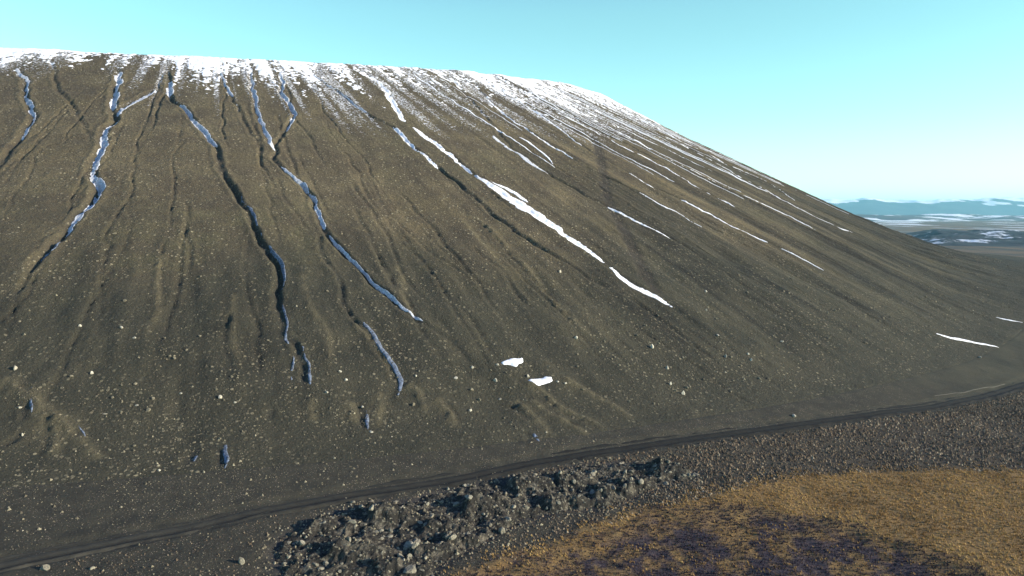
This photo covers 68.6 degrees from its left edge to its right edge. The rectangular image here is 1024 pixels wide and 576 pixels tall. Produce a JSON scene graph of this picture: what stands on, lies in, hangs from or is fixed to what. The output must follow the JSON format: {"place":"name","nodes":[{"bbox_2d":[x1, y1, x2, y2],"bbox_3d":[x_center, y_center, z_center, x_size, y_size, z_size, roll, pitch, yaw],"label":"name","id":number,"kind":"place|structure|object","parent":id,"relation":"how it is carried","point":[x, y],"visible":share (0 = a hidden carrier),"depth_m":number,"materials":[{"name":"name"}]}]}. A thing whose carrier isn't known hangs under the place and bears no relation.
{"place":"outdoors","nodes":[
{"label":"outdoors","id":0,"kind":"place"},
{"bbox_2d":[0,50,1023,487],"bbox_3d":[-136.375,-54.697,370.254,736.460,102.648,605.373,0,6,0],"label":"hill","id":1,"kind":"structure","parent":0,"point":[242,304],"depth_m":154.26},
{"bbox_2d":[16,68,35,139],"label":"snow streak","id":2,"kind":"object","parent":1,"relation":"on","point":[31,105],"visible":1,"depth_m":202.51,"materials":[{"name":"white snow"}]},
{"bbox_2d":[29,399,32,411],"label":"snow streak","id":3,"kind":"object","parent":1,"relation":"on","point":[30,404],"visible":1,"depth_m":101.78,"materials":[{"name":"white snow"}]},
{"bbox_2d":[41,242,59,260],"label":"snow streak","id":4,"kind":"object","parent":1,"relation":"on","point":[56,245],"visible":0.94,"depth_m":137.41,"materials":[{"name":"white snow"}]},
{"bbox_2d":[65,123,116,237],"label":"snow streak","id":5,"kind":"object","parent":1,"relation":"on","point":[99,184],"visible":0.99,"depth_m":165.48,"materials":[{"name":"white snow"}]},
{"bbox_2d":[109,72,123,110],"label":"snow streak","id":6,"kind":"object","parent":1,"relation":"on","point":[119,81],"visible":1,"depth_m":214.20,"materials":[{"name":"white snow"}]},
{"bbox_2d":[116,90,155,116],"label":"snow streak","id":7,"kind":"object","parent":1,"relation":"on","point":[122,109],"visible":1,"depth_m":208.33,"materials":[{"name":"white snow"}]},
{"bbox_2d":[166,82,173,97],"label":"snow streak","id":8,"kind":"object","parent":1,"relation":"on","point":[169,90],"visible":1,"depth_m":221.27,"materials":[{"name":"white snow"}]},
{"bbox_2d":[179,105,217,146],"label":"snow streak","id":9,"kind":"object","parent":1,"relation":"on","point":[204,131],"visible":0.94,"depth_m":197.94,"materials":[{"name":"white snow"}]},
{"bbox_2d":[223,445,228,467],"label":"snow streak","id":10,"kind":"object","parent":1,"relation":"on","point":[226,456],"visible":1,"depth_m":97.28,"materials":[{"name":"white snow"}]},
{"bbox_2d":[220,71,232,96],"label":"snow streak","id":11,"kind":"object","parent":1,"relation":"on","point":[230,93],"visible":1,"depth_m":229.65,"materials":[{"name":"white snow"}]},
{"bbox_2d":[249,67,274,150],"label":"snow streak","id":12,"kind":"object","parent":1,"relation":"on","point":[260,121],"visible":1,"depth_m":211.58,"materials":[{"name":"white snow"}]},
{"bbox_2d":[241,196,294,379],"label":"snow streak","id":13,"kind":"object","parent":1,"relation":"on","point":[277,257],"visible":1,"depth_m":142.36,"materials":[{"name":"white snow"}]},
{"bbox_2d":[279,71,296,131],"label":"snow streak","id":14,"kind":"object","parent":1,"relation":"on","point":[287,101],"visible":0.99,"depth_m":224.57,"materials":[{"name":"white snow"}]},
{"bbox_2d":[281,167,325,229],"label":"snow streak","id":15,"kind":"object","parent":1,"relation":"on","point":[314,198],"visible":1,"depth_m":171.78,"materials":[{"name":"white snow"}]},
{"bbox_2d":[302,346,311,383],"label":"snow streak","id":16,"kind":"object","parent":1,"relation":"on","point":[309,371],"visible":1,"depth_m":116.51,"materials":[{"name":"white snow"}]},
{"bbox_2d":[0,47,676,132],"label":"snow","id":17,"kind":"structure","parent":1,"relation":"on","point":[262,67],"depth_m":251.99,"materials":[{"name":"white snow"}]},
{"bbox_2d":[314,76,366,112],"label":"snow streak","id":18,"kind":"object","parent":1,"relation":"on","point":[356,106],"visible":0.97,"depth_m":233.20,"materials":[{"name":"white snow"}]},
{"bbox_2d":[0,404,711,575],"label":"pebbles","id":19,"kind":"object","parent":1,"relation":"on","point":[107,478],"visible":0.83,"depth_m":93.89,"materials":[{"name":"stone"}]},
{"bbox_2d":[365,410,368,428],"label":"snow streak","id":20,"kind":"object","parent":1,"relation":"on","point":[367,420],"visible":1,"depth_m":108.30,"materials":[{"name":"white snow"}]},
{"bbox_2d":[329,235,422,320],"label":"snow streak","id":21,"kind":"object","parent":1,"relation":"on","point":[391,297],"visible":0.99,"depth_m":143.35,"materials":[{"name":"white snow"}]},
{"bbox_2d":[359,72,405,121],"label":"snow streak","id":22,"kind":"object","parent":1,"relation":"on","point":[389,98],"visible":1,"depth_m":241.97,"materials":[{"name":"white snow"}]},
{"bbox_2d":[363,322,403,394],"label":"snow streak","id":23,"kind":"object","parent":1,"relation":"on","point":[388,358],"visible":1,"depth_m":122.17,"materials":[{"name":"white snow"}]},
{"bbox_2d":[393,127,437,168],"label":"snow streak","id":24,"kind":"object","parent":1,"relation":"on","point":[401,134],"visible":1,"depth_m":210.41,"materials":[{"name":"white snow"}]},
{"bbox_2d":[413,127,471,173],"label":"snow streak","id":25,"kind":"object","parent":1,"relation":"on","point":[439,146],"visible":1,"depth_m":211.42,"materials":[{"name":"white snow"}]},
{"bbox_2d":[442,79,519,128],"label":"snow streak","id":26,"kind":"object","parent":1,"relation":"on","point":[483,105],"visible":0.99,"depth_m":256.36,"materials":[{"name":"white snow"}]},
{"bbox_2d":[414,74,553,166],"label":"snow streak","id":27,"kind":"object","parent":1,"relation":"on","point":[478,117],"visible":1,"depth_m":244.12,"materials":[{"name":"white snow"}]},
{"bbox_2d":[491,181,527,201],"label":"snow streak","id":28,"kind":"object","parent":1,"relation":"on","point":[516,194],"visible":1,"depth_m":193.54,"materials":[{"name":"white snow"}]},
{"bbox_2d":[0,51,1020,460],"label":"scree","id":29,"kind":"structure","parent":1,"relation":"on","point":[410,257],"depth_m":174.21,"materials":[{"name":"stone"}]},
{"bbox_2d":[501,358,522,366],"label":"snow patch","id":30,"kind":"object","parent":1,"relation":"on","point":[515,362],"visible":1,"depth_m":126.73,"materials":[{"name":"white snow"}]},
{"bbox_2d":[493,136,547,173],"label":"snow streak","id":31,"kind":"object","parent":1,"relation":"on","point":[521,156],"visible":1,"depth_m":218.71,"materials":[{"name":"white snow"}]},
{"bbox_2d":[488,100,572,158],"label":"snow streak","id":32,"kind":"object","parent":1,"relation":"on","point":[527,129],"visible":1,"depth_m":245.66,"materials":[{"name":"white snow"}]},
{"bbox_2d":[520,137,552,163],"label":"snow streak","id":33,"kind":"object","parent":1,"relation":"on","point":[538,149],"visible":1,"depth_m":227.53,"materials":[{"name":"white snow"}]},
{"bbox_2d":[474,175,604,262],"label":"snow streak","id":34,"kind":"object","parent":1,"relation":"on","point":[522,206],"visible":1,"depth_m":184.19,"materials":[{"name":"white snow"}]},
{"bbox_2d":[529,377,551,385],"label":"snow patch","id":35,"kind":"object","parent":1,"relation":"on","point":[541,381],"visible":1,"depth_m":123.73,"materials":[{"name":"white snow"}]},
{"bbox_2d":[528,108,581,145],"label":"snow streak","id":36,"kind":"object","parent":1,"relation":"on","point":[555,125],"visible":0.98,"depth_m":258.96,"materials":[{"name":"white snow"}]},
{"bbox_2d":[519,89,599,134],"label":"snow streak","id":37,"kind":"object","parent":1,"relation":"on","point":[560,114],"visible":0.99,"depth_m":274.27,"materials":[{"name":"white snow"}]},
{"bbox_2d":[528,91,620,140],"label":"snow streak","id":38,"kind":"object","parent":1,"relation":"on","point":[567,112],"visible":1,"depth_m":280.88,"materials":[{"name":"white snow"}]},
{"bbox_2d":[511,98,651,173],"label":"snow streak","id":39,"kind":"object","parent":1,"relation":"on","point":[573,131],"visible":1,"depth_m":258.86,"materials":[{"name":"white snow"}]},
{"bbox_2d":[495,84,673,181],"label":"snow streak","id":40,"kind":"object","parent":1,"relation":"on","point":[582,132],"visible":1,"depth_m":259.64,"materials":[{"name":"white snow"}]},
{"bbox_2d":[553,93,650,149],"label":"snow streak","id":41,"kind":"object","parent":1,"relation":"on","point":[600,122],"visible":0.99,"depth_m":285.04,"materials":[{"name":"white snow"}]},
{"bbox_2d":[560,89,666,140],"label":"snow streak","id":42,"kind":"object","parent":1,"relation":"on","point":[608,112],"visible":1,"depth_m":307.44,"materials":[{"name":"white snow"}]},
{"bbox_2d":[555,88,700,158],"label":"snow streak","id":43,"kind":"object","parent":1,"relation":"on","point":[625,122],"visible":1,"depth_m":300.35,"materials":[{"name":"white snow"}]},
{"bbox_2d":[571,89,688,148],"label":"snow streak","id":44,"kind":"object","parent":1,"relation":"on","point":[614,110],"visible":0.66,"depth_m":322.11,"materials":[{"name":"white snow"}]},
{"bbox_2d":[608,207,668,237],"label":"snow streak","id":45,"kind":"object","parent":1,"relation":"on","point":[614,210],"visible":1,"depth_m":196.17,"materials":[{"name":"white snow"}]},
{"bbox_2d":[609,267,671,306],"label":"snow streak","id":46,"kind":"object","parent":1,"relation":"on","point":[630,284],"visible":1,"depth_m":160.33,"materials":[{"name":"white snow"}]},
{"bbox_2d":[585,110,702,166],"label":"snow streak","id":47,"kind":"object","parent":1,"relation":"on","point":[645,139],"visible":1,"depth_m":282.61,"materials":[{"name":"white snow"}]},
{"bbox_2d":[559,103,741,192],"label":"snow streak","id":48,"kind":"object","parent":1,"relation":"on","point":[656,151],"visible":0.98,"depth_m":267.45,"materials":[{"name":"white snow"}]},
{"bbox_2d":[563,107,737,195],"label":"snow streak","id":49,"kind":"object","parent":1,"relation":"on","point":[648,150],"visible":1,"depth_m":263.39,"materials":[{"name":"white snow"}]},
{"bbox_2d":[584,103,734,175],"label":"snow streak","id":50,"kind":"object","parent":1,"relation":"on","point":[654,137],"visible":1,"depth_m":293.44,"materials":[{"name":"white snow"}]},
{"bbox_2d":[639,192,700,226],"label":"snow streak","id":51,"kind":"object","parent":1,"relation":"on","point":[664,206],"visible":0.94,"depth_m":210.91,"materials":[{"name":"white snow"}]},
{"bbox_2d":[611,140,732,205],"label":"snow streak","id":52,"kind":"object","parent":1,"relation":"on","point":[671,171],"visible":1,"depth_m":249.43,"materials":[{"name":"white snow"}]},
{"bbox_2d":[594,109,749,183],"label":"snow streak","id":53,"kind":"object","parent":1,"relation":"on","point":[675,148],"visible":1,"depth_m":287.52,"materials":[{"name":"white snow"}]},
{"bbox_2d":[626,111,721,161],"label":"snow streak","id":54,"kind":"object","parent":1,"relation":"on","point":[674,137],"visible":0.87,"depth_m":314.46,"materials":[{"name":"white snow"}]},
{"bbox_2d":[596,111,766,191],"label":"snow streak","id":55,"kind":"object","parent":1,"relation":"on","point":[691,156],"visible":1,"depth_m":282.26,"materials":[{"name":"white snow"}]},
{"bbox_2d":[586,93,778,183],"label":"snow streak","id":56,"kind":"object","parent":1,"relation":"on","point":[669,133],"visible":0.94,"depth_m":316.51,"materials":[{"name":"white snow"}]},
{"bbox_2d":[591,94,780,183],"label":"snow streak","id":57,"kind":"object","parent":1,"relation":"on","point":[681,138],"visible":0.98,"depth_m":321.20,"materials":[{"name":"white snow"}]},
{"bbox_2d":[682,200,765,241],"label":"snow streak","id":58,"kind":"object","parent":1,"relation":"on","point":[720,219],"visible":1,"depth_m":215.79,"materials":[{"name":"white snow"}]},
{"bbox_2d":[665,157,814,229],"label":"snow streak","id":59,"kind":"object","parent":1,"relation":"on","point":[765,205],"visible":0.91,"depth_m":245.65,"materials":[{"name":"white snow"}]},
{"bbox_2d":[640,118,847,213],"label":"snow streak","id":60,"kind":"object","parent":1,"relation":"on","point":[735,162],"visible":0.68,"depth_m":321.04,"materials":[{"name":"white snow"}]},
{"bbox_2d":[698,153,850,231],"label":"snow streak","id":61,"kind":"object","parent":1,"relation":"on","point":[779,198],"visible":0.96,"depth_m":266.59,"materials":[{"name":"white snow"}]},
{"bbox_2d":[936,333,996,346],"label":"snow streak","id":62,"kind":"object","parent":1,"relation":"on","point":[965,340],"visible":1,"depth_m":181.34,"materials":[{"name":"white snow"}]},
{"bbox_2d":[0,221,1023,575],"bbox_3d":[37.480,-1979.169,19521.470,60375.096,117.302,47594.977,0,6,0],"label":"ground","id":63,"kind":"structure","parent":0,"point":[90,503],"depth_m":89.36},
{"bbox_2d":[39,564,49,570],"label":"lava rock","id":64,"kind":"object","parent":63,"relation":"on","point":[45,567],"visible":1,"depth_m":72.72,"materials":[{"name":"grey stone"}]},
{"bbox_2d":[238,557,244,564],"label":"lava rock","id":65,"kind":"object","parent":63,"relation":"on","point":[241,561],"visible":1,"depth_m":74.59,"materials":[{"name":"grey stone"}]},
{"bbox_2d":[253,456,709,575],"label":"lava rubble","id":66,"kind":"object","parent":63,"relation":"on","point":[355,525],"visible":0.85,"depth_m":85.73,"materials":[{"name":"stone"}]},
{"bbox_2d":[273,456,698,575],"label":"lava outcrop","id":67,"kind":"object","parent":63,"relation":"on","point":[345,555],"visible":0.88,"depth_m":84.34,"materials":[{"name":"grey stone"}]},
{"bbox_2d":[404,541,412,546],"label":"lava rock","id":68,"kind":"object","parent":67,"relation":"on","point":[408,543],"visible":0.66,"depth_m":78.97,"materials":[{"name":"grey stone"}]},
{"bbox_2d":[403,564,416,573],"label":"lava rock","id":69,"kind":"object","parent":67,"relation":"on","point":[411,569],"visible":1,"depth_m":73.95,"materials":[{"name":"grey stone"}]},
{"bbox_2d":[411,542,418,548],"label":"lava rock","id":70,"kind":"object","parent":67,"relation":"on","point":[414,545],"visible":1,"depth_m":77.59,"materials":[{"name":"grey stone"}]},
{"bbox_2d":[449,534,456,539],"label":"lava rock","id":71,"kind":"object","parent":67,"relation":"on","point":[452,537],"visible":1,"depth_m":79.63,"materials":[{"name":"grey stone"}]},
{"bbox_2d":[465,494,472,499],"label":"lava rock","id":72,"kind":"object","parent":67,"relation":"on","point":[468,497],"visible":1,"depth_m":87.72,"materials":[{"name":"grey stone"}]},
{"bbox_2d":[498,527,504,533],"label":"lava rock","id":73,"kind":"object","parent":67,"relation":"on","point":[501,530],"visible":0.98,"depth_m":82.69,"materials":[{"name":"grey stone"}]},
{"bbox_2d":[638,479,643,484],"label":"lava rock","id":74,"kind":"object","parent":67,"relation":"on","point":[640,481],"visible":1,"depth_m":95.76,"materials":[{"name":"grey stone"}]},
{"bbox_2d":[16,390,1023,575],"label":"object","id":75,"kind":"object","parent":63,"relation":"on","point":[888,458],"visible":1,"depth_m":110.86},
{"bbox_2d":[461,501,994,575],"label":"heath","id":76,"kind":"object","parent":63,"relation":"on","point":[760,549],"visible":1,"depth_m":80.88,"materials":[{"name":"brown plant"}]},
{"bbox_2d":[443,460,1023,575],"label":"grass","id":77,"kind":"structure","parent":63,"relation":"on","point":[920,508],"depth_m":91.56,"materials":[{"name":"brown plant"}]},
{"bbox_2d":[0,382,1023,572],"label":"road","id":78,"kind":"structure","parent":0,"point":[129,540],"depth_m":95.74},
{"bbox_2d":[0,0,1023,200],"label":"sky","id":79,"kind":"structure","parent":0,"point":[923,100],"materials":[{"name":"blue"}]},
{"bbox_2d":[822,197,1023,214],"bbox_3d":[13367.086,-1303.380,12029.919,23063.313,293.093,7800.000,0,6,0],"label":"mountains","id":80,"kind":"structure","parent":0,"point":[987,206],"depth_m":9631.32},
{"bbox_2d":[855,214,1023,220],"bbox_3d":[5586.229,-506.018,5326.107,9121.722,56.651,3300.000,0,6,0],"label":"foothills","id":81,"kind":"structure","parent":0,"point":[947,217],"depth_m":4563.16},
{"bbox_2d":[906,229,1023,246],"bbox_3d":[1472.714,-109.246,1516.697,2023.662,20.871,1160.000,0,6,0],"label":"lava field","id":82,"kind":"structure","parent":0,"point":[989,238],"depth_m":1262.14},
{"bbox_2d":[934,384,1003,395],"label":"path","id":83,"kind":"structure","parent":0,"point":[970,390],"depth_m":148.15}
]}

